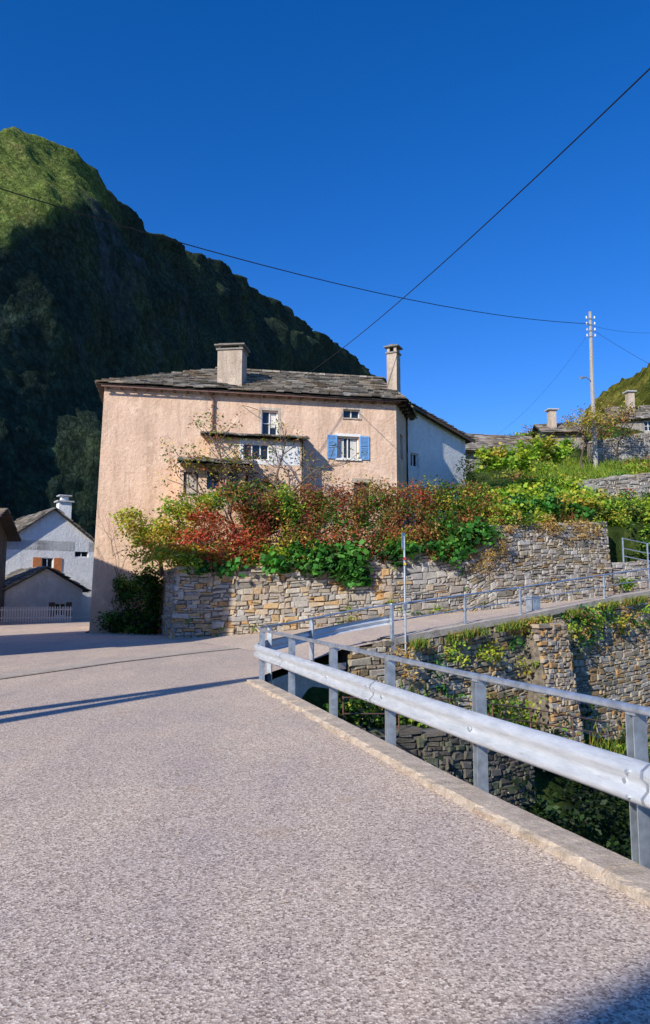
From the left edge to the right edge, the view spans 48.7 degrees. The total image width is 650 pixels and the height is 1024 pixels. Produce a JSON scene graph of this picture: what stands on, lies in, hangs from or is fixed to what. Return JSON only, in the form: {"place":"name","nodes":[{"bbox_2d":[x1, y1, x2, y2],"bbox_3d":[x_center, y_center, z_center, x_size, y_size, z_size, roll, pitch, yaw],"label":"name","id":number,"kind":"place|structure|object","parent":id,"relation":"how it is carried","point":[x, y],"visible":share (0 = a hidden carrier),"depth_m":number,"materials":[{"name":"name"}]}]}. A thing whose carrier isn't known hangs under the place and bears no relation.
{"place":"outdoors","nodes":[
{"label":"outdoors","id":0,"kind":"place"},
{"bbox_2d":[0,126,386,538],"bbox_3d":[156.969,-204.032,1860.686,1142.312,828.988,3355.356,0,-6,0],"label":"mountain","id":1,"kind":"structure","parent":0,"point":[86,302],"depth_m":542.27,"materials":[{"name":"green plant"}]},
{"bbox_2d":[0,598,649,1023],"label":"road","id":2,"kind":"structure","parent":0,"point":[190,914],"depth_m":4.22,"materials":[{"name":"grey asphalt"}]},
{"bbox_2d":[0,607,72,621],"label":"picket fence","id":3,"kind":"object","parent":2,"relation":"on","point":[31,617],"visible":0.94,"depth_m":40.76,"materials":[{"name":"white paint"}]},
{"bbox_2d":[0,647,231,677],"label":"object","id":4,"kind":"structure","parent":2,"relation":"on","point":[86,664],"depth_m":17.02,"materials":[{"name":"paint"}]},
{"bbox_2d":[3,648,239,678],"bbox_3d":[-6.359,3.384,15.440,2.577,0.001,20.350,-6,-8,41],"label":"drain gutter","id":5,"kind":"object","parent":4,"relation":"on","point":[115,662],"visible":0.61,"depth_m":16.74,"materials":[{"name":"grey concrete"}]},
{"bbox_2d":[5,681,644,1005],"bbox_3d":[-0.256,1.956,2.713,6.273,0.011,21.714,1,-7,-12],"label":"grit","id":6,"kind":"object","parent":2,"relation":"on","point":[88,938],"visible":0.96,"depth_m":4.87,"materials":[{"name":"gravel"}]},
{"bbox_2d":[184,569,607,635],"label":"wall weeds","id":7,"kind":"object","parent":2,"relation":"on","point":[350,617],"depth_m":26.64,"materials":[{"name":"green plant"}]},
{"bbox_2d":[246,679,649,906],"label":"kerb","id":8,"kind":"structure","parent":2,"relation":"on","point":[624,875],"depth_m":5.27,"materials":[{"name":"concrete"}]},
{"bbox_2d":[254,603,649,868],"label":"guard rail","id":9,"kind":"object","parent":2,"relation":"on","point":[626,778],"visible":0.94,"depth_m":5.87,"materials":[{"name":"metal"}]},
{"bbox_2d":[407,594,649,650],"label":"verge grass","id":10,"kind":"structure","parent":2,"relation":"on","point":[420,644],"depth_m":22.34,"materials":[{"name":"green plant"}]},
{"bbox_2d":[524,596,540,610],"bbox_3d":[7.153,3.178,24.696,0.560,0.590,0.320,5,-8,-40],"label":"utility box","id":11,"kind":"object","parent":2,"relation":"on","point":[532,604],"visible":0.69,"depth_m":24.54,"materials":[{"name":"metal"}]},
{"bbox_2d":[0,0,649,435],"label":"sky","id":12,"kind":"structure","parent":0,"point":[360,144],"materials":[{"name":"blue"}]},
{"bbox_2d":[85,423,649,859],"bbox_3d":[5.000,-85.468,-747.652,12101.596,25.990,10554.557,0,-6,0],"label":"ground","id":13,"kind":"structure","parent":0,"point":[318,697],"depth_m":21.82,"materials":[{"name":"green plant"}]},
{"bbox_2d":[0,508,21,620],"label":"stone house","id":14,"kind":"structure","parent":13,"relation":"on","point":[9,532],"depth_m":41.92,"materials":[{"name":"brown stone"}]},
{"bbox_2d":[3,566,91,620],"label":"white cottage","id":15,"kind":"structure","parent":13,"relation":"on","point":[42,586],"depth_m":44.20,"materials":[{"name":"paint"}]},
{"bbox_2d":[5,509,94,615],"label":"walls","id":16,"kind":"structure","parent":13,"relation":"on","point":[49,537],"depth_m":51.28,"materials":[{"name":"white paint"}]},
{"bbox_2d":[33,557,72,578],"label":"shutters","id":17,"kind":"structure","parent":16,"relation":"attached to","point":[57,563],"depth_m":50.91,"materials":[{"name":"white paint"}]},
{"bbox_2d":[14,507,94,541],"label":"slate roof","id":18,"kind":"structure","parent":16,"relation":"on","point":[22,522],"depth_m":51.71,"materials":[{"name":"grey stone"}]},
{"bbox_2d":[54,494,73,518],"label":"rendered chimney","id":19,"kind":"object","parent":18,"relation":"on","point":[64,504],"visible":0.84,"depth_m":53.12,"materials":[{"name":"white paint"}]},
{"bbox_2d":[91,504,162,608],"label":"vine stems","id":20,"kind":"object","parent":13,"relation":"on","point":[114,553],"visible":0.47,"depth_m":29.99,"materials":[{"name":"brown plant"}]},
{"bbox_2d":[91,562,172,634],"bbox_3d":[-7.755,3.574,29.107,3.415,3.176,1.697,-2,-7,16],"label":"ivy bush","id":21,"kind":"object","parent":13,"relation":"on","point":[150,587],"visible":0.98,"depth_m":28.82,"materials":[{"name":"green plant"}]},
{"bbox_2d":[126,498,201,575],"bbox_3d":[-6.134,0.913,27.533,3.078,3.098,3.700,1,-7,-12],"label":"maple tree","id":22,"kind":"object","parent":13,"relation":"on","point":[182,512],"visible":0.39,"depth_m":27.46,"materials":[{"name":"green plant"}]},
{"bbox_2d":[154,407,261,534],"bbox_3d":[-4.588,-0.957,29.108,3.842,6.528,3.630,-2,-7,18],"label":"persimmon tree","id":23,"kind":"object","parent":13,"relation":"on","point":[205,470],"visible":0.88,"depth_m":28.80,"materials":[{"name":"green plant"}]},
{"bbox_2d":[178,463,247,565],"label":"porch walls","id":24,"kind":"structure","parent":13,"relation":"on","point":[204,481],"depth_m":29.72,"materials":[{"name":"beige paint"}]},
{"bbox_2d":[89,387,408,632],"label":"walls","id":25,"kind":"structure","parent":13,"relation":"on","point":[137,424],"depth_m":31.24,"materials":[{"name":"beige paint"}]},
{"bbox_2d":[101,385,400,429],"bbox_3d":[-3.002,-4.295,31.708,13.252,1.906,0.471,1,-7,-10],"label":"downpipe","id":26,"kind":"object","parent":25,"relation":"attached to","point":[212,405],"visible":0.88,"depth_m":31.52,"materials":[{"name":"brown metal"}]},
{"bbox_2d":[95,367,416,417],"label":"slate roof","id":27,"kind":"structure","parent":25,"relation":"on","point":[314,384],"depth_m":32.98,"materials":[{"name":"grey stone"}]},
{"bbox_2d":[214,343,402,403],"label":"chimneys","id":28,"kind":"object","parent":27,"relation":"on","point":[232,364],"visible":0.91,"depth_m":32.30,"materials":[{"name":"stone"}]},
{"bbox_2d":[106,386,413,420],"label":"rafters","id":29,"kind":"object","parent":25,"relation":"on","point":[403,410],"visible":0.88,"depth_m":32.79,"materials":[{"name":"brown wood"}]},
{"bbox_2d":[259,407,371,482],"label":"window frames","id":30,"kind":"structure","parent":25,"relation":"attached to","point":[351,437],"depth_m":32.65,"materials":[{"name":"white paint"}]},
{"bbox_2d":[327,435,368,459],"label":"blue shutters","id":31,"kind":"object","parent":30,"relation":"attached to","point":[335,452],"visible":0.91,"depth_m":32.55,"materials":[{"name":"paint"}]},
{"bbox_2d":[209,436,302,563],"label":"lean to walls","id":32,"kind":"structure","parent":13,"relation":"on","point":[291,461],"depth_m":30.88,"materials":[{"name":"white paint"}]},
{"bbox_2d":[177,431,309,466],"bbox_3d":[-3.418,-2.668,30.597,5.604,1.821,2.181,1,-7,-11],"label":"lean to roofs","id":33,"kind":"object","parent":32,"relation":"on","point":[270,436],"visible":0.78,"depth_m":30.33,"materials":[{"name":"grey stone"}]},
{"bbox_2d":[217,474,305,556],"bbox_3d":[-2.369,0.309,28.365,3.482,4.272,5.795,0,-6,0],"label":"cherry tree","id":34,"kind":"object","parent":13,"relation":"on","point":[239,489],"visible":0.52,"depth_m":26.79,"materials":[{"name":"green plant"}]},
{"bbox_2d":[234,484,311,552],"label":"laurel shrub","id":35,"kind":"object","parent":13,"relation":"on","point":[286,502],"visible":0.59,"depth_m":27.45,"materials":[{"name":"green plant"}]},
{"bbox_2d":[204,418,367,556],"bbox_3d":[-1.566,-0.780,29.392,6.826,6.264,3.978,0,-6,0],"label":"persimmon tree","id":36,"kind":"object","parent":13,"relation":"on","point":[246,468],"visible":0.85,"depth_m":29.36,"materials":[{"name":"brown plant"}]},
{"bbox_2d":[268,662,345,697],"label":"bridge side wall","id":37,"kind":"structure","parent":13,"relation":"on","point":[303,684],"depth_m":16.83,"materials":[{"name":"concrete"}]},
{"bbox_2d":[158,550,470,641],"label":"garden retaining wall","id":38,"kind":"structure","parent":13,"relation":"on","point":[237,604],"depth_m":26.36,"materials":[{"name":"stone"}]},
{"bbox_2d":[109,479,261,570],"bbox_3d":[-5.395,0.493,27.188,5.832,3.812,2.649,0,-6,0],"label":"maple shrub","id":39,"kind":"object","parent":38,"relation":"on","point":[130,527],"visible":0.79,"depth_m":27.13,"materials":[{"name":"green plant"}]},
{"bbox_2d":[165,488,284,563],"bbox_3d":[-3.695,0.526,26.842,4.376,2.935,2.398,0,-6,0],"label":"red sumac shrub","id":40,"kind":"object","parent":38,"relation":"on","point":[239,545],"visible":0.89,"depth_m":26.70,"materials":[{"name":"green plant"}]},
{"bbox_2d":[176,523,500,577],"bbox_3d":[0.782,1.433,27.070,12.856,2.377,1.656,1,-7,-11],"label":"ivy edge","id":41,"kind":"object","parent":38,"relation":"on","point":[256,555],"visible":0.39,"depth_m":26.53,"materials":[{"name":"green plant"}]},
{"bbox_2d":[186,515,504,588],"bbox_3d":[0.998,1.414,26.785,12.400,2.893,1.598,1,-7,-11],"label":"squash vine","id":42,"kind":"object","parent":38,"relation":"on","point":[314,566],"visible":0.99,"depth_m":26.37,"materials":[{"name":"green plant"}]},
{"bbox_2d":[258,474,510,558],"bbox_3d":[2.636,0.211,28.418,10.863,3.986,3.580,2,-7,-15],"label":"autumn hedge","id":43,"kind":"object","parent":38,"relation":"on","point":[423,526],"visible":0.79,"depth_m":28.13,"materials":[{"name":"red plant"}]},
{"bbox_2d":[347,479,416,545],"bbox_3d":[2.208,0.316,28.741,3.023,3.306,3.549,0,-6,0],"label":"persimmon tree","id":44,"kind":"object","parent":13,"relation":"on","point":[397,505],"visible":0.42,"depth_m":28.52,"materials":[{"name":"red plant"}]},
{"bbox_2d":[407,410,465,540],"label":"wing walls","id":45,"kind":"structure","parent":13,"relation":"on","point":[434,449],"depth_m":37.37,"materials":[{"name":"white paint"}]},
{"bbox_2d":[399,403,475,443],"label":"wing roof","id":46,"kind":"structure","parent":45,"relation":"on","point":[467,441],"depth_m":37.96,"materials":[{"name":"grey stone"}]},
{"bbox_2d":[412,405,474,442],"bbox_3d":[6.322,-4.580,37.800,3.986,1.170,4.042,0,-6,0],"label":"bargeboard","id":47,"kind":"object","parent":45,"relation":"on","point":[442,423],"visible":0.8,"depth_m":37.70,"materials":[{"name":"brown wood"}]},
{"bbox_2d":[418,453,486,521],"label":"dark holly bush","id":48,"kind":"object","parent":13,"relation":"on","point":[468,474],"visible":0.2,"depth_m":35.45,"materials":[{"name":"green plant"}]},
{"bbox_2d":[322,680,649,859],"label":"ravine undergrowth","id":49,"kind":"object","parent":13,"relation":"on","point":[561,819],"visible":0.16,"depth_m":19.41,"materials":[{"name":"green plant"}]},
{"bbox_2d":[402,533,406,653],"bbox_3d":[2.173,2.214,19.738,0.153,3.300,0.106,3,-7,-22],"label":"pole","id":50,"kind":"object","parent":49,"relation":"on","point":[404,565],"visible":0.96,"depth_m":19.76,"materials":[{"name":"metal"}]},
{"bbox_2d":[353,724,535,808],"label":"ravine wall","id":51,"kind":"structure","parent":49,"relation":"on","point":[430,744],"depth_m":17.26,"materials":[{"name":"stone"}]},
{"bbox_2d":[342,696,612,743],"bbox_3d":[4.360,5.488,18.446,9.672,2.255,0.463,5,-8,-36],"label":"leafy shrub","id":52,"kind":"object","parent":51,"relation":"on","point":[492,704],"visible":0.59,"depth_m":19.00,"materials":[{"name":"green plant"}]},
{"bbox_2d":[465,433,542,470],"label":"stone house","id":53,"kind":"structure","parent":13,"relation":"on","point":[484,440],"depth_m":50.06,"materials":[{"name":"grey stone"}]},
{"bbox_2d":[388,599,649,717],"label":"wall creeper","id":54,"kind":"object","parent":13,"relation":"on","point":[588,622],"depth_m":22.93,"materials":[{"name":"green plant"}]},
{"bbox_2d":[471,430,577,476],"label":"grape vine","id":55,"kind":"object","parent":13,"relation":"on","point":[496,457],"visible":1,"depth_m":35.96,"materials":[{"name":"green plant"}]},
{"bbox_2d":[447,472,613,527],"bbox_3d":[9.411,1.448,33.860,10.871,7.665,6.821,4,-7,-31],"label":"grape vine","id":56,"kind":"object","parent":13,"relation":"on","point":[542,496],"visible":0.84,"depth_m":32.70,"materials":[{"name":"green plant"}]},
{"bbox_2d":[472,508,602,524],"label":"tall grass","id":57,"kind":"structure","parent":13,"relation":"on","point":[567,518],"depth_m":31.98,"materials":[{"name":"plant"}]},
{"bbox_2d":[466,521,613,610],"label":"terrace wall","id":58,"kind":"structure","parent":13,"relation":"on","point":[532,556],"depth_m":29.79,"materials":[{"name":"stone"}]},
{"bbox_2d":[465,518,601,575],"bbox_3d":[8.618,1.387,29.465,7.236,2.546,0.925,3,-7,-28],"label":"dry creeper","id":59,"kind":"object","parent":58,"relation":"attached to","point":[489,555],"visible":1,"depth_m":28.35,"materials":[{"name":"brown plant"}]},
{"bbox_2d":[480,511,604,538],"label":"dry creeper","id":60,"kind":"object","parent":58,"relation":"on","point":[520,518],"visible":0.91,"depth_m":29.87,"materials":[{"name":"brown plant"}]},
{"bbox_2d":[531,423,591,449],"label":"hill cottage","id":61,"kind":"structure","parent":13,"relation":"on","point":[544,430],"depth_m":51.37,"materials":[{"name":"grey stone"}]},
{"bbox_2d":[544,408,558,427],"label":"cottage chimney","id":62,"kind":"object","parent":61,"relation":"on","point":[551,419],"visible":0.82,"depth_m":52.35,"materials":[{"name":"stone"}]},
{"bbox_2d":[491,420,649,498],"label":"hillside shrubs","id":63,"kind":"object","parent":13,"relation":"on","point":[641,465],"visible":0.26,"depth_m":44.73,"materials":[{"name":"green plant"}]},
{"bbox_2d":[505,456,649,489],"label":"hillside grass","id":64,"kind":"structure","parent":13,"relation":"on","point":[587,469],"depth_m":44.69,"materials":[{"name":"green plant"}]},
{"bbox_2d":[563,406,613,468],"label":"birch tree","id":65,"kind":"object","parent":13,"relation":"on","point":[590,422],"visible":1,"depth_m":44.47,"materials":[{"name":"green plant"}]},
{"bbox_2d":[580,311,597,469],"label":"utility pole","id":66,"kind":"object","parent":13,"relation":"on","point":[594,436],"visible":0.94,"depth_m":46.12,"materials":[{"name":"grey wood"}]},
{"bbox_2d":[0,68,649,434],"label":"overhead wires","id":67,"kind":"object","parent":66,"relation":"attached to","point":[635,82],"visible":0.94,"depth_m":23.23,"materials":[{"name":"black metal"}]},
{"bbox_2d":[557,399,629,441],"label":"birch tree","id":68,"kind":"object","parent":13,"relation":"on","point":[605,418],"visible":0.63,"depth_m":47.60,"materials":[{"name":"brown plant"}]},
{"bbox_2d":[572,473,649,499],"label":"hillside terrace wall","id":69,"kind":"structure","parent":13,"relation":"on","point":[613,485],"depth_m":38.53,"materials":[{"name":"stone"}]},
{"bbox_2d":[587,400,646,458],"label":"birch tree","id":70,"kind":"object","parent":13,"relation":"on","point":[626,413],"visible":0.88,"depth_m":46.00,"materials":[{"name":"green plant"}]},
{"bbox_2d":[587,432,649,462],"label":"hill wall","id":71,"kind":"structure","parent":13,"relation":"on","point":[636,447],"depth_m":47.75,"materials":[{"name":"stone"}]},
{"bbox_2d":[590,485,649,529],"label":"bramble thicket","id":72,"kind":"object","parent":13,"relation":"on","point":[620,510],"visible":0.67,"depth_m":34.71,"materials":[{"name":"green plant"}]},
{"bbox_2d":[597,405,649,431],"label":"hillside house","id":73,"kind":"structure","parent":13,"relation":"on","point":[642,419],"depth_m":60.06,"materials":[{"name":"grey stone"}]},
{"bbox_2d":[622,390,636,413],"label":"hillside chimney","id":74,"kind":"object","parent":73,"relation":"on","point":[629,396],"visible":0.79,"depth_m":60.99,"materials":[{"name":"stone"}]},
{"bbox_2d":[611,560,649,594],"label":"lane boundary wall","id":75,"kind":"structure","parent":13,"relation":"on","point":[629,566],"depth_m":32.56,"materials":[{"name":"stone"}]},
{"bbox_2d":[612,498,649,591],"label":"fern bush","id":76,"kind":"object","parent":13,"relation":"on","point":[647,517],"visible":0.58,"depth_m":33.83,"materials":[{"name":"green plant"}]},
{"bbox_2d":[621,538,649,587],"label":"step railing","id":77,"kind":"object","parent":13,"relation":"on","point":[646,552],"visible":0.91,"depth_m":32.94,"materials":[{"name":"metal"}]},
{"bbox_2d":[340,596,649,745],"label":"ravine retaining wall","id":78,"kind":"structure","parent":0,"point":[614,664],"depth_m":24.75,"materials":[{"name":"grey stone"}]},
{"bbox_2d":[380,589,649,644],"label":"road edge coping","id":79,"kind":"object","parent":78,"relation":"on","point":[433,632],"visible":0.81,"depth_m":22.75,"materials":[{"name":"concrete"}]},
{"bbox_2d":[392,568,649,623],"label":"side road railing","id":80,"kind":"object","parent":79,"relation":"on","point":[519,601],"visible":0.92,"depth_m":23.29,"materials":[{"name":"metal"}]},
{"bbox_2d":[522,621,584,742],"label":"wall buttress","id":81,"kind":"structure","parent":78,"relation":"attached to","point":[547,648],"depth_m":22.79,"materials":[{"name":"grey stone"}]},
{"bbox_2d":[370,678,649,761],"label":"ravine grass","id":82,"kind":"structure","parent":0,"point":[589,742],"depth_m":23.46,"materials":[{"name":"green plant"}]},
{"bbox_2d":[581,362,649,422],"bbox_3d":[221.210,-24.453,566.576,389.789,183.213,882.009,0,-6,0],"label":"hill","id":83,"kind":"structure","parent":0,"point":[613,395],"depth_m":372.61,"materials":[{"name":"green plant"}]}
]}

